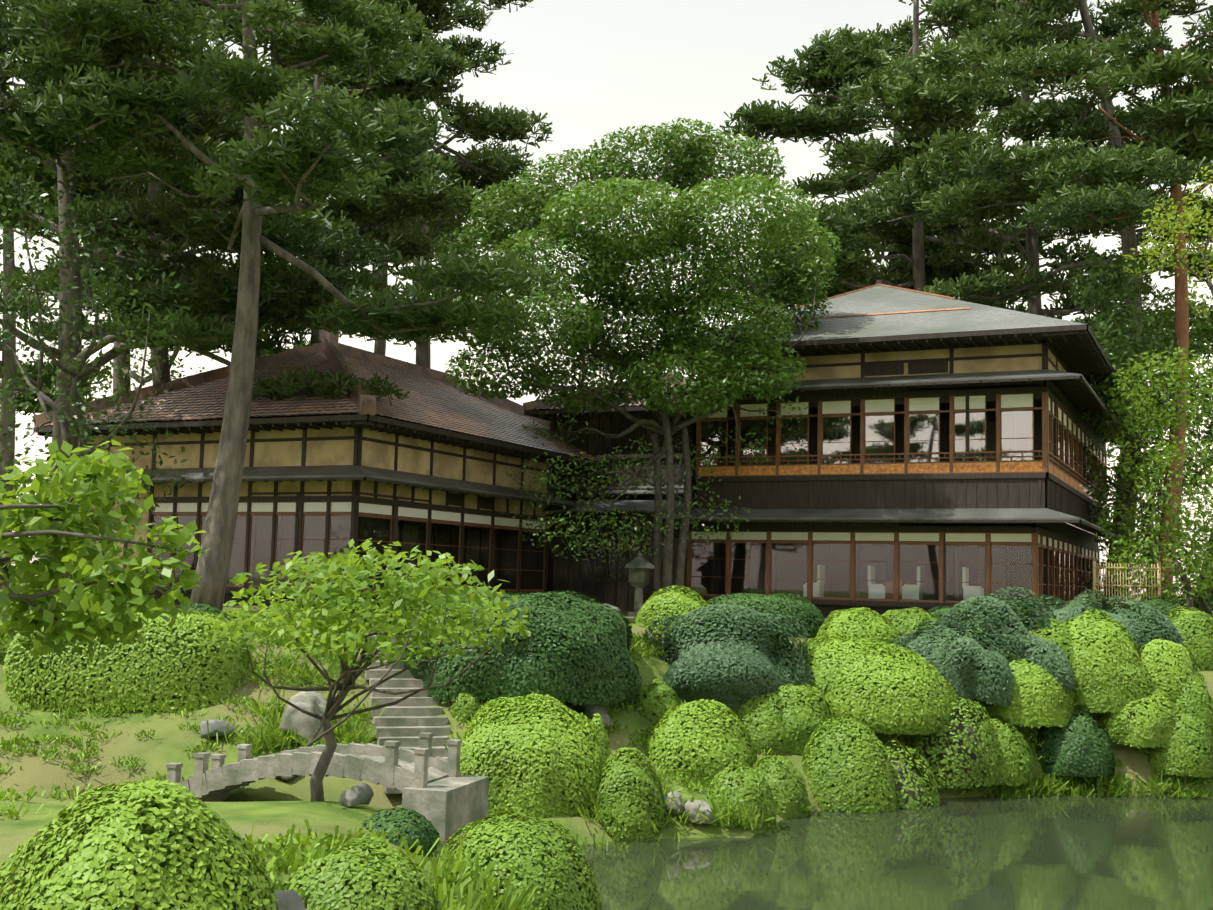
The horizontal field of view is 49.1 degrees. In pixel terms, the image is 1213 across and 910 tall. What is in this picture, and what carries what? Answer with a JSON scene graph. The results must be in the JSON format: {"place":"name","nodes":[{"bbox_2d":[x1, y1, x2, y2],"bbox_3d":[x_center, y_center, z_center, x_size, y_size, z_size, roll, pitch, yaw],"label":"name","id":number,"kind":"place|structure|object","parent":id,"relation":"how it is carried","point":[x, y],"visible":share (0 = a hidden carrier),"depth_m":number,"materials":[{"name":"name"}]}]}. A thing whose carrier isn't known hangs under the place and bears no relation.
{"place":"outdoors","nodes":[
{"label":"outdoors","id":0,"kind":"place"},
{"bbox_2d":[33,414,603,612],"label":"house","id":1,"kind":"structure","parent":0,"point":[358,423],"depth_m":37.90,"materials":[{"name":"wood"}]},
{"bbox_2d":[46,465,575,504],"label":"eaves","id":2,"kind":"object","parent":1,"relation":"attached to","point":[327,471],"visible":0.82,"depth_m":36.91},
{"bbox_2d":[32,330,599,460],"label":"roof","id":3,"kind":"structure","parent":1,"relation":"attached to","point":[436,399],"depth_m":41.03,"materials":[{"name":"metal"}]},
{"bbox_2d":[150,501,545,591],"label":"window frames","id":4,"kind":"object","parent":1,"relation":"attached to","point":[347,514],"visible":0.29,"depth_m":37.82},
{"bbox_2d":[152,492,543,588],"bbox_3d":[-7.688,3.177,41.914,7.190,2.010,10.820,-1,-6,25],"label":"ground-floor windows","id":5,"kind":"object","parent":4,"relation":"in","point":[398,549],"visible":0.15,"depth_m":38.58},
{"bbox_2d":[153,502,544,529],"bbox_3d":[-6.124,1.772,39.464,5.968,0.260,12.974,-8,-10,59],"label":"house paper","id":6,"kind":"object","parent":1,"relation":"attached to","point":[337,507],"visible":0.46,"depth_m":37.89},
{"bbox_2d":[229,519,479,586],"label":"curtains","id":7,"kind":"object","parent":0,"point":[411,536],"depth_m":39.58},
{"bbox_2d":[0,575,1212,909],"bbox_3d":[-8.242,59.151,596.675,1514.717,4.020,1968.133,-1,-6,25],"label":"terrain","id":8,"kind":"structure","parent":0,"point":[268,807],"depth_m":23.08,"materials":[{"name":"plant"}]},
{"bbox_2d":[0,9,109,588],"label":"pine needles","id":9,"kind":"object","parent":8,"relation":"on","point":[50,368],"visible":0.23,"depth_m":60.02,"materials":[{"name":"green plant"}]},
{"bbox_2d":[0,580,145,662],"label":"shrub","id":10,"kind":"object","parent":8,"relation":"on","point":[3,653],"visible":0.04,"depth_m":25.43,"materials":[{"name":"green plant"}]},
{"bbox_2d":[0,115,190,581],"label":"tree leaves","id":11,"kind":"object","parent":8,"relation":"on","point":[83,428],"visible":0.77,"depth_m":31.47,"materials":[{"name":"green plant"}]},
{"bbox_2d":[0,440,209,661],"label":"tree branch leaves","id":12,"kind":"object","parent":8,"relation":"on","point":[56,521],"visible":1,"depth_m":7.48,"materials":[{"name":"green plant"}]},
{"bbox_2d":[2,609,249,712],"bbox_3d":[-9.042,3.919,25.507,4.483,1.920,2.501,2,-5,-2],"label":"bright shrub","id":13,"kind":"object","parent":8,"relation":"on","point":[186,663],"visible":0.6,"depth_m":24.38,"materials":[{"name":"green plant"}]},
{"bbox_2d":[0,779,278,909],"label":"bright shrub","id":14,"kind":"object","parent":8,"relation":"on","point":[129,856],"visible":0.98,"depth_m":6.99,"materials":[{"name":"green plant"}]},
{"bbox_2d":[0,0,292,394],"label":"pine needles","id":15,"kind":"object","parent":8,"relation":"on","point":[135,186],"visible":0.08,"depth_m":43.98,"materials":[{"name":"green plant"}]},
{"bbox_2d":[97,346,285,393],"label":"tree leaves","id":16,"kind":"object","parent":8,"relation":"on","point":[134,371],"visible":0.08,"depth_m":46.54,"materials":[{"name":"green plant"}]},
{"bbox_2d":[0,0,411,569],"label":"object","id":17,"kind":"object","parent":8,"relation":"on","point":[288,301],"visible":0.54,"depth_m":35.83,"materials":[{"name":"green plant"}]},
{"bbox_2d":[26,0,393,421],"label":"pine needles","id":18,"kind":"object","parent":8,"relation":"on","point":[319,220],"visible":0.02,"depth_m":42.05,"materials":[{"name":"green plant"}]},
{"bbox_2d":[200,719,236,738],"bbox_3d":[-6.910,4.878,23.577,0.708,0.359,0.531,7,-15,-34],"label":"rock","id":19,"kind":"object","parent":8,"relation":"on","point":[219,726],"visible":0.79,"depth_m":23.39,"materials":[{"name":"stone"}]},
{"bbox_2d":[40,1,475,358],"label":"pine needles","id":20,"kind":"object","parent":8,"relation":"on","point":[328,80],"visible":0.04,"depth_m":54.33,"materials":[{"name":"green plant"}]},
{"bbox_2d":[252,890,304,909],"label":"rock","id":21,"kind":"object","parent":8,"relation":"on","point":[290,900],"visible":0.46,"depth_m":7.56,"materials":[{"name":"stone"}]},
{"bbox_2d":[0,0,571,610],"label":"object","id":22,"kind":"object","parent":8,"relation":"on","point":[264,178],"visible":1,"depth_m":30.46,"materials":[{"name":"green plant"}]},
{"bbox_2d":[279,691,333,743],"bbox_3d":[-5.348,4.660,23.776,1.161,0.804,1.075,9,-2,11],"label":"rock","id":23,"kind":"object","parent":8,"relation":"on","point":[300,722],"visible":0.67,"depth_m":23.34,"materials":[{"name":"stone"}]},
{"bbox_2d":[166,732,488,840],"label":"stone bridge","id":24,"kind":"structure","parent":8,"relation":"on","point":[445,797],"depth_m":20.32,"materials":[{"name":"stone"}]},
{"bbox_2d":[187,0,489,415],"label":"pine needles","id":25,"kind":"object","parent":8,"relation":"on","point":[410,192],"visible":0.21,"depth_m":44.88,"materials":[{"name":"green plant"}]},
{"bbox_2d":[338,783,373,806],"bbox_3d":[-2.537,3.427,13.390,0.319,0.233,0.260,-8,-15,17],"label":"rock","id":26,"kind":"object","parent":8,"relation":"on","point":[359,794],"visible":0.98,"depth_m":13.34,"materials":[{"name":"stone"}]},
{"bbox_2d":[282,835,440,909],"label":"shrub","id":27,"kind":"object","parent":8,"relation":"on","point":[385,877],"visible":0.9,"depth_m":9.22,"materials":[{"name":"green plant"}]},
{"bbox_2d":[206,538,531,801],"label":"umbrella tree leaves","id":28,"kind":"object","parent":8,"relation":"on","point":[396,586],"visible":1,"depth_m":13.34,"materials":[{"name":"green plant"}]},
{"bbox_2d":[362,807,439,855],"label":"dark shrub","id":29,"kind":"object","parent":8,"relation":"on","point":[411,826],"visible":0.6,"depth_m":12.39,"materials":[{"name":"green plant"}]},
{"bbox_2d":[285,37,519,355],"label":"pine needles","id":30,"kind":"object","parent":8,"relation":"on","point":[380,346],"visible":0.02,"depth_m":65.80,"materials":[{"name":"green plant"}]},
{"bbox_2d":[361,628,450,793],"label":"stone steps","id":31,"kind":"structure","parent":8,"relation":"on","point":[406,722],"depth_m":24.16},
{"bbox_2d":[292,0,629,368],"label":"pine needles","id":32,"kind":"object","parent":8,"relation":"on","point":[497,165],"visible":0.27,"depth_m":56.51,"materials":[{"name":"green plant"}]},
{"bbox_2d":[450,687,483,721],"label":"shrub","id":33,"kind":"object","parent":8,"relation":"on","point":[468,705],"visible":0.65,"depth_m":24.32,"materials":[{"name":"green plant"}]},
{"bbox_2d":[402,590,638,705],"bbox_3d":[-1.669,3.778,26.613,4.663,2.160,4.610,1,-5,0],"label":"dark shrub","id":34,"kind":"object","parent":8,"relation":"on","point":[563,652],"visible":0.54,"depth_m":24.60,"materials":[{"name":"green plant"}]},
{"bbox_2d":[439,809,603,909],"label":"shrub","id":35,"kind":"object","parent":8,"relation":"on","point":[541,856],"visible":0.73,"depth_m":12.04,"materials":[{"name":"green plant"}]},
{"bbox_2d":[460,692,607,818],"bbox_3d":[-1.316,5.219,23.082,3.013,2.193,3.056,-1,-6,25],"label":"bright shrub","id":36,"kind":"object","parent":8,"relation":"on","point":[540,763],"visible":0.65,"depth_m":21.94,"materials":[{"name":"green plant"}]},
{"bbox_2d":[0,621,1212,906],"bbox_3d":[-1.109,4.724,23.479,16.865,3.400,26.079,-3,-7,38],"label":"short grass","id":37,"kind":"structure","parent":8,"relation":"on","point":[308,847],"depth_m":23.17,"materials":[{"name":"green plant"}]},
{"bbox_2d":[772,682,834,754],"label":"shrub","id":38,"kind":"object","parent":37,"relation":"on","point":[806,714],"visible":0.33,"depth_m":26.45,"materials":[{"name":"green plant"}]},
{"bbox_2d":[524,404,721,611],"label":"house link","id":39,"kind":"object","parent":8,"relation":"on","point":[574,563],"depth_m":45.69,"materials":[{"name":"wood"}]},
{"bbox_2d":[523,372,696,410],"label":"roof","id":40,"kind":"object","parent":39,"relation":"attached to","point":[535,405],"visible":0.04,"depth_m":47.94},
{"bbox_2d":[542,485,696,511],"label":"lower roof","id":41,"kind":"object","parent":39,"relation":"attached to","point":[638,505],"visible":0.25,"depth_m":44.84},
{"bbox_2d":[592,747,665,841],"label":"shrub","id":42,"kind":"object","parent":8,"relation":"on","point":[628,785],"visible":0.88,"depth_m":21.82,"materials":[{"name":"green plant"}]},
{"bbox_2d":[433,117,841,595],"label":"tree","id":43,"kind":"object","parent":8,"relation":"on","point":[568,214],"visible":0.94,"depth_m":40.06,"materials":[{"name":"green plant"}]},
{"bbox_2d":[624,551,654,616],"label":"stone lantern","id":44,"kind":"object","parent":8,"relation":"on","point":[639,566],"visible":0.83,"depth_m":40.47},
{"bbox_2d":[632,679,680,723],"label":"shrub","id":45,"kind":"object","parent":8,"relation":"on","point":[656,699],"visible":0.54,"depth_m":26.10,"materials":[{"name":"green plant"}]},
{"bbox_2d":[632,585,712,635],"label":"bright shrub","id":46,"kind":"object","parent":8,"relation":"on","point":[680,601],"visible":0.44,"depth_m":29.55,"materials":[{"name":"green plant"}]},
{"bbox_2d":[684,800,713,823],"bbox_3d":[1.557,6.013,22.340,0.524,0.366,0.451,7,-7,-4],"label":"rock","id":47,"kind":"object","parent":8,"relation":"on","point":[692,807],"visible":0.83,"depth_m":22.17,"materials":[{"name":"stone"}]},
{"bbox_2d":[643,699,757,787],"bbox_3d":[1.732,5.528,25.296,2.218,1.748,2.291,-1,-6,25],"label":"bright shrub","id":48,"kind":"object","parent":8,"relation":"on","point":[714,740],"visible":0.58,"depth_m":24.57,"materials":[{"name":"green plant"}]},
{"bbox_2d":[207,608,1208,909],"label":"grass tufts","id":49,"kind":"object","parent":8,"relation":"on","point":[449,888],"visible":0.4,"depth_m":23.24,"materials":[{"name":"green plant"}]},
{"bbox_2d":[644,604,813,711],"bbox_3d":[2.570,4.319,28.326,3.695,2.322,3.614,5,-7,-34],"label":"juniper shrub","id":50,"kind":"object","parent":8,"relation":"on","point":[736,662],"visible":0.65,"depth_m":27.23,"materials":[{"name":"green plant"}]},
{"bbox_2d":[706,759,776,833],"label":"shrub","id":51,"kind":"object","parent":8,"relation":"on","point":[747,785],"visible":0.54,"depth_m":22.73,"materials":[{"name":"green plant"}]},
{"bbox_2d":[735,693,791,755],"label":"shrub","id":52,"kind":"object","parent":8,"relation":"on","point":[761,721],"visible":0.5,"depth_m":26.26,"materials":[{"name":"green plant"}]},
{"bbox_2d":[707,593,823,637],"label":"dark shrub","id":53,"kind":"object","parent":8,"relation":"on","point":[807,614],"visible":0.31,"depth_m":30.78,"materials":[{"name":"green plant"}]},
{"bbox_2d":[751,755,810,818],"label":"pale shrub","id":54,"kind":"object","parent":8,"relation":"on","point":[786,783],"visible":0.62,"depth_m":24.28,"materials":[{"name":"green plant"}]},
{"bbox_2d":[796,633,886,708],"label":"bright shrub","id":55,"kind":"object","parent":8,"relation":"on","point":[826,659],"visible":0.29,"depth_m":27.74,"materials":[{"name":"green plant"}]},
{"bbox_2d":[801,717,896,812],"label":"shrub","id":56,"kind":"object","parent":8,"relation":"on","point":[846,772],"visible":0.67,"depth_m":25.23,"materials":[{"name":"green plant"}]},
{"bbox_2d":[815,607,901,651],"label":"bright shrub","id":57,"kind":"object","parent":8,"relation":"on","point":[873,626],"visible":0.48,"depth_m":29.58,"materials":[{"name":"green plant"}]},
{"bbox_2d":[821,641,957,735],"bbox_3d":[5.873,4.858,27.979,3.062,1.833,3.040,-1,-6,25],"label":"bright shrub","id":58,"kind":"object","parent":8,"relation":"on","point":[893,692],"visible":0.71,"depth_m":26.78,"materials":[{"name":"green plant"}]},
{"bbox_2d":[717,0,1063,319],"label":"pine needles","id":59,"kind":"object","parent":8,"relation":"on","point":[823,70],"visible":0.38,"depth_m":62.26,"materials":[{"name":"green plant"}]},
{"bbox_2d":[880,739,939,808],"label":"shrub","id":60,"kind":"object","parent":8,"relation":"on","point":[909,785],"visible":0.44,"depth_m":25.89,"materials":[{"name":"green plant"}]},
{"bbox_2d":[881,607,938,639],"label":"shrub","id":61,"kind":"object","parent":8,"relation":"on","point":[904,621],"visible":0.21,"depth_m":30.65,"materials":[{"name":"green plant"}]},
{"bbox_2d":[778,15,1067,315],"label":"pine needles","id":62,"kind":"object","parent":8,"relation":"on","point":[872,221],"visible":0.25,"depth_m":70.30,"materials":[{"name":"green plant"}]},
{"bbox_2d":[890,619,985,708],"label":"juniper shrub","id":63,"kind":"object","parent":8,"relation":"on","point":[928,642],"visible":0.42,"depth_m":28.23,"materials":[{"name":"green plant"}]},
{"bbox_2d":[905,694,1002,788],"bbox_3d":[7.097,5.826,27.570,2.236,1.921,2.256,-1,-6,25],"label":"shrub","id":64,"kind":"object","parent":8,"relation":"on","point":[954,750],"visible":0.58,"depth_m":26.76,"materials":[{"name":"green plant"}]},
{"bbox_2d":[935,614,1027,706],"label":"juniper shrub","id":65,"kind":"object","parent":8,"relation":"on","point":[987,679],"visible":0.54,"depth_m":27.89,"materials":[{"name":"green plant"}]},
{"bbox_2d":[936,586,1058,662],"bbox_3d":[8.853,4.062,29.847,3.104,2.256,2.750,-1,-6,25],"label":"juniper shrub","id":66,"kind":"object","parent":8,"relation":"on","point":[1012,617],"visible":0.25,"depth_m":29.18,"materials":[{"name":"green plant"}]},
{"bbox_2d":[850,0,1157,318],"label":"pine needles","id":67,"kind":"object","parent":8,"relation":"on","point":[936,164],"visible":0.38,"depth_m":54.10,"materials":[{"name":"green plant"}]},
{"bbox_2d":[973,715,1034,786],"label":"shrub","id":68,"kind":"object","parent":8,"relation":"on","point":[1017,764],"visible":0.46,"depth_m":27.20,"materials":[{"name":"green plant"}]},
{"bbox_2d":[802,56,1212,429],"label":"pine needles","id":69,"kind":"object","parent":8,"relation":"on","point":[941,261],"visible":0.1,"depth_m":64.62,"materials":[{"name":"green plant"}]},
{"bbox_2d":[982,654,1076,727],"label":"bright shrub","id":70,"kind":"object","parent":8,"relation":"on","point":[1038,701],"visible":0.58,"depth_m":27.75,"materials":[{"name":"green plant"}]},
{"bbox_2d":[1009,634,1075,697],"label":"juniper shrub","id":71,"kind":"object","parent":8,"relation":"on","point":[1058,664],"visible":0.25,"depth_m":28.17,"materials":[{"name":"green plant"}]},
{"bbox_2d":[878,0,1212,606],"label":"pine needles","id":72,"kind":"object","parent":8,"relation":"on","point":[1031,21],"visible":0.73,"depth_m":47.49,"materials":[{"name":"green plant"}]},
{"bbox_2d":[1027,618,1081,681],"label":"shrub","id":73,"kind":"object","parent":8,"relation":"on","point":[1061,633],"visible":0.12,"depth_m":28.81,"materials":[{"name":"green plant"}]},
{"bbox_2d":[1028,589,1108,626],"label":"juniper shrub","id":74,"kind":"object","parent":8,"relation":"on","point":[1071,609],"visible":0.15,"depth_m":30.33,"materials":[{"name":"green plant"}]},
{"bbox_2d":[1035,709,1114,777],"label":"dark shrub","id":75,"kind":"object","parent":8,"relation":"on","point":[1076,747],"visible":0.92,"depth_m":27.65,"materials":[{"name":"green plant"}]},
{"bbox_2d":[956,0,1212,602],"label":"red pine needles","id":76,"kind":"object","parent":8,"relation":"on","point":[1087,207],"visible":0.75,"depth_m":43.52,"materials":[{"name":"green plant"}]},
{"bbox_2d":[1062,608,1145,705],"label":"bright shrub","id":77,"kind":"object","parent":8,"relation":"on","point":[1098,641],"visible":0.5,"depth_m":28.43,"materials":[{"name":"green plant"}]},
{"bbox_2d":[1070,652,1155,713],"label":"shrub","id":78,"kind":"object","parent":8,"relation":"on","point":[1134,683],"visible":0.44,"depth_m":28.09,"materials":[{"name":"green plant"}]},
{"bbox_2d":[1093,561,1160,606],"bbox_3d":[14.684,4.055,37.459,1.800,2.118,0.105,-1,-6,25],"label":"bamboo fence","id":79,"kind":"object","parent":8,"relation":"on","point":[1095,584],"visible":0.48,"depth_m":37.49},
{"bbox_2d":[1082,595,1184,654],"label":"juniper shrub","id":80,"kind":"object","parent":8,"relation":"on","point":[1142,626],"visible":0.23,"depth_m":29.40,"materials":[{"name":"green plant"}]},
{"bbox_2d":[1097,688,1179,748],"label":"bright shrub","id":81,"kind":"object","parent":8,"relation":"on","point":[1145,724],"visible":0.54,"depth_m":27.89,"materials":[{"name":"green plant"}]},
{"bbox_2d":[1067,247,1212,616],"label":"tree leaves","id":82,"kind":"object","parent":8,"relation":"on","point":[1137,346],"visible":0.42,"depth_m":46.13,"materials":[{"name":"green plant"}]},
{"bbox_2d":[1090,0,1212,619],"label":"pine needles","id":83,"kind":"object","parent":8,"relation":"on","point":[1123,11],"visible":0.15,"depth_m":56.85,"materials":[{"name":"green plant"}]},
{"bbox_2d":[1095,346,1212,609],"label":"pale tree leaves","id":84,"kind":"object","parent":8,"relation":"on","point":[1188,588],"visible":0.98,"depth_m":37.81,"materials":[{"name":"green plant"}]},
{"bbox_2d":[1128,596,1186,618],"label":"dark shrub","id":85,"kind":"object","parent":8,"relation":"on","point":[1165,608],"visible":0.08,"depth_m":36.50,"materials":[{"name":"green plant"}]},
{"bbox_2d":[1139,637,1198,703],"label":"bright shrub","id":86,"kind":"object","parent":8,"relation":"on","point":[1167,667],"visible":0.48,"depth_m":28.54,"materials":[{"name":"green plant"}]},
{"bbox_2d":[1145,705,1212,777],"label":"shrub","id":87,"kind":"object","parent":8,"relation":"on","point":[1188,751],"visible":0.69,"depth_m":27.70,"materials":[{"name":"green plant"}]},
{"bbox_2d":[1167,606,1212,670],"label":"shrub","id":88,"kind":"object","parent":8,"relation":"on","point":[1196,632],"visible":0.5,"depth_m":29.63,"materials":[{"name":"green plant"}]},
{"bbox_2d":[1171,672,1212,740],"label":"shrub","id":89,"kind":"object","parent":8,"relation":"on","point":[1196,701],"visible":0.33,"depth_m":28.18,"materials":[{"name":"green plant"}]},
{"bbox_2d":[0,0,1212,595],"label":"sky","id":90,"kind":"structure","parent":0,"point":[597,68],"materials":[{"name":"white"}]},
{"bbox_2d":[439,795,1212,909],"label":"pond water","id":91,"kind":"structure","parent":0,"point":[1065,852],"depth_m":20.56,"materials":[{"name":"green liquid"}]},
{"bbox_2d":[647,280,1123,617],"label":"house","id":92,"kind":"structure","parent":0,"point":[1077,349],"depth_m":40.57,"materials":[{"name":"wood"}]},
{"bbox_2d":[750,419,1013,601],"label":"curtains","id":93,"kind":"object","parent":92,"relation":"attached to","point":[990,446],"visible":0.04,"depth_m":42.93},
{"bbox_2d":[659,285,1115,372],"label":"roof","id":94,"kind":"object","parent":92,"relation":"attached to","point":[885,299],"visible":0.31,"depth_m":41.31,"materials":[{"name":"metal"}]},
{"bbox_2d":[740,283,969,323],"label":"roof ridge","id":95,"kind":"structure","parent":94,"relation":"on","point":[887,312],"depth_m":42.95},
{"bbox_2d":[662,369,1116,535],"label":"eaves","id":96,"kind":"object","parent":92,"relation":"attached to","point":[944,514],"visible":0.52,"depth_m":39.54,"materials":[{"name":"metal"}]},
{"bbox_2d":[692,543,1097,600],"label":"ground-floor windows","id":97,"kind":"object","parent":92,"relation":"attached to","point":[1050,569],"visible":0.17,"depth_m":41.75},
{"bbox_2d":[686,392,1106,604],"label":"window frames","id":98,"kind":"structure","parent":92,"relation":"attached to","point":[1047,455],"depth_m":40.97,"materials":[{"name":"wood"}]},
{"bbox_2d":[692,394,1104,557],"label":"house paper","id":99,"kind":"object","parent":92,"relation":"attached to","point":[927,404],"visible":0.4,"depth_m":40.81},
{"bbox_2d":[699,461,1106,506],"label":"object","id":100,"kind":"structure","parent":92,"relation":"attached to","point":[916,468],"depth_m":40.66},
{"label":"house wood floor","id":101,"kind":"structure","parent":92,"relation":"on","visible":0},
{"bbox_2d":[690,384,1098,604],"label":"windows","id":102,"kind":"structure","parent":101,"relation":"on","point":[933,594],"depth_m":43.27,"materials":[{"name":"glass"}]},
{"bbox_2d":[902,566,923,599],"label":"chair","id":103,"kind":"object","parent":101,"relation":"on","point":[915,594],"depth_m":40.77,"materials":[{"name":"fabric"}]},
{"bbox_2d":[1122,166,1212,317],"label":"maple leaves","id":104,"kind":"object","parent":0,"point":[1189,215],"visible":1,"depth_m":29.70,"materials":[{"name":"green plant"}]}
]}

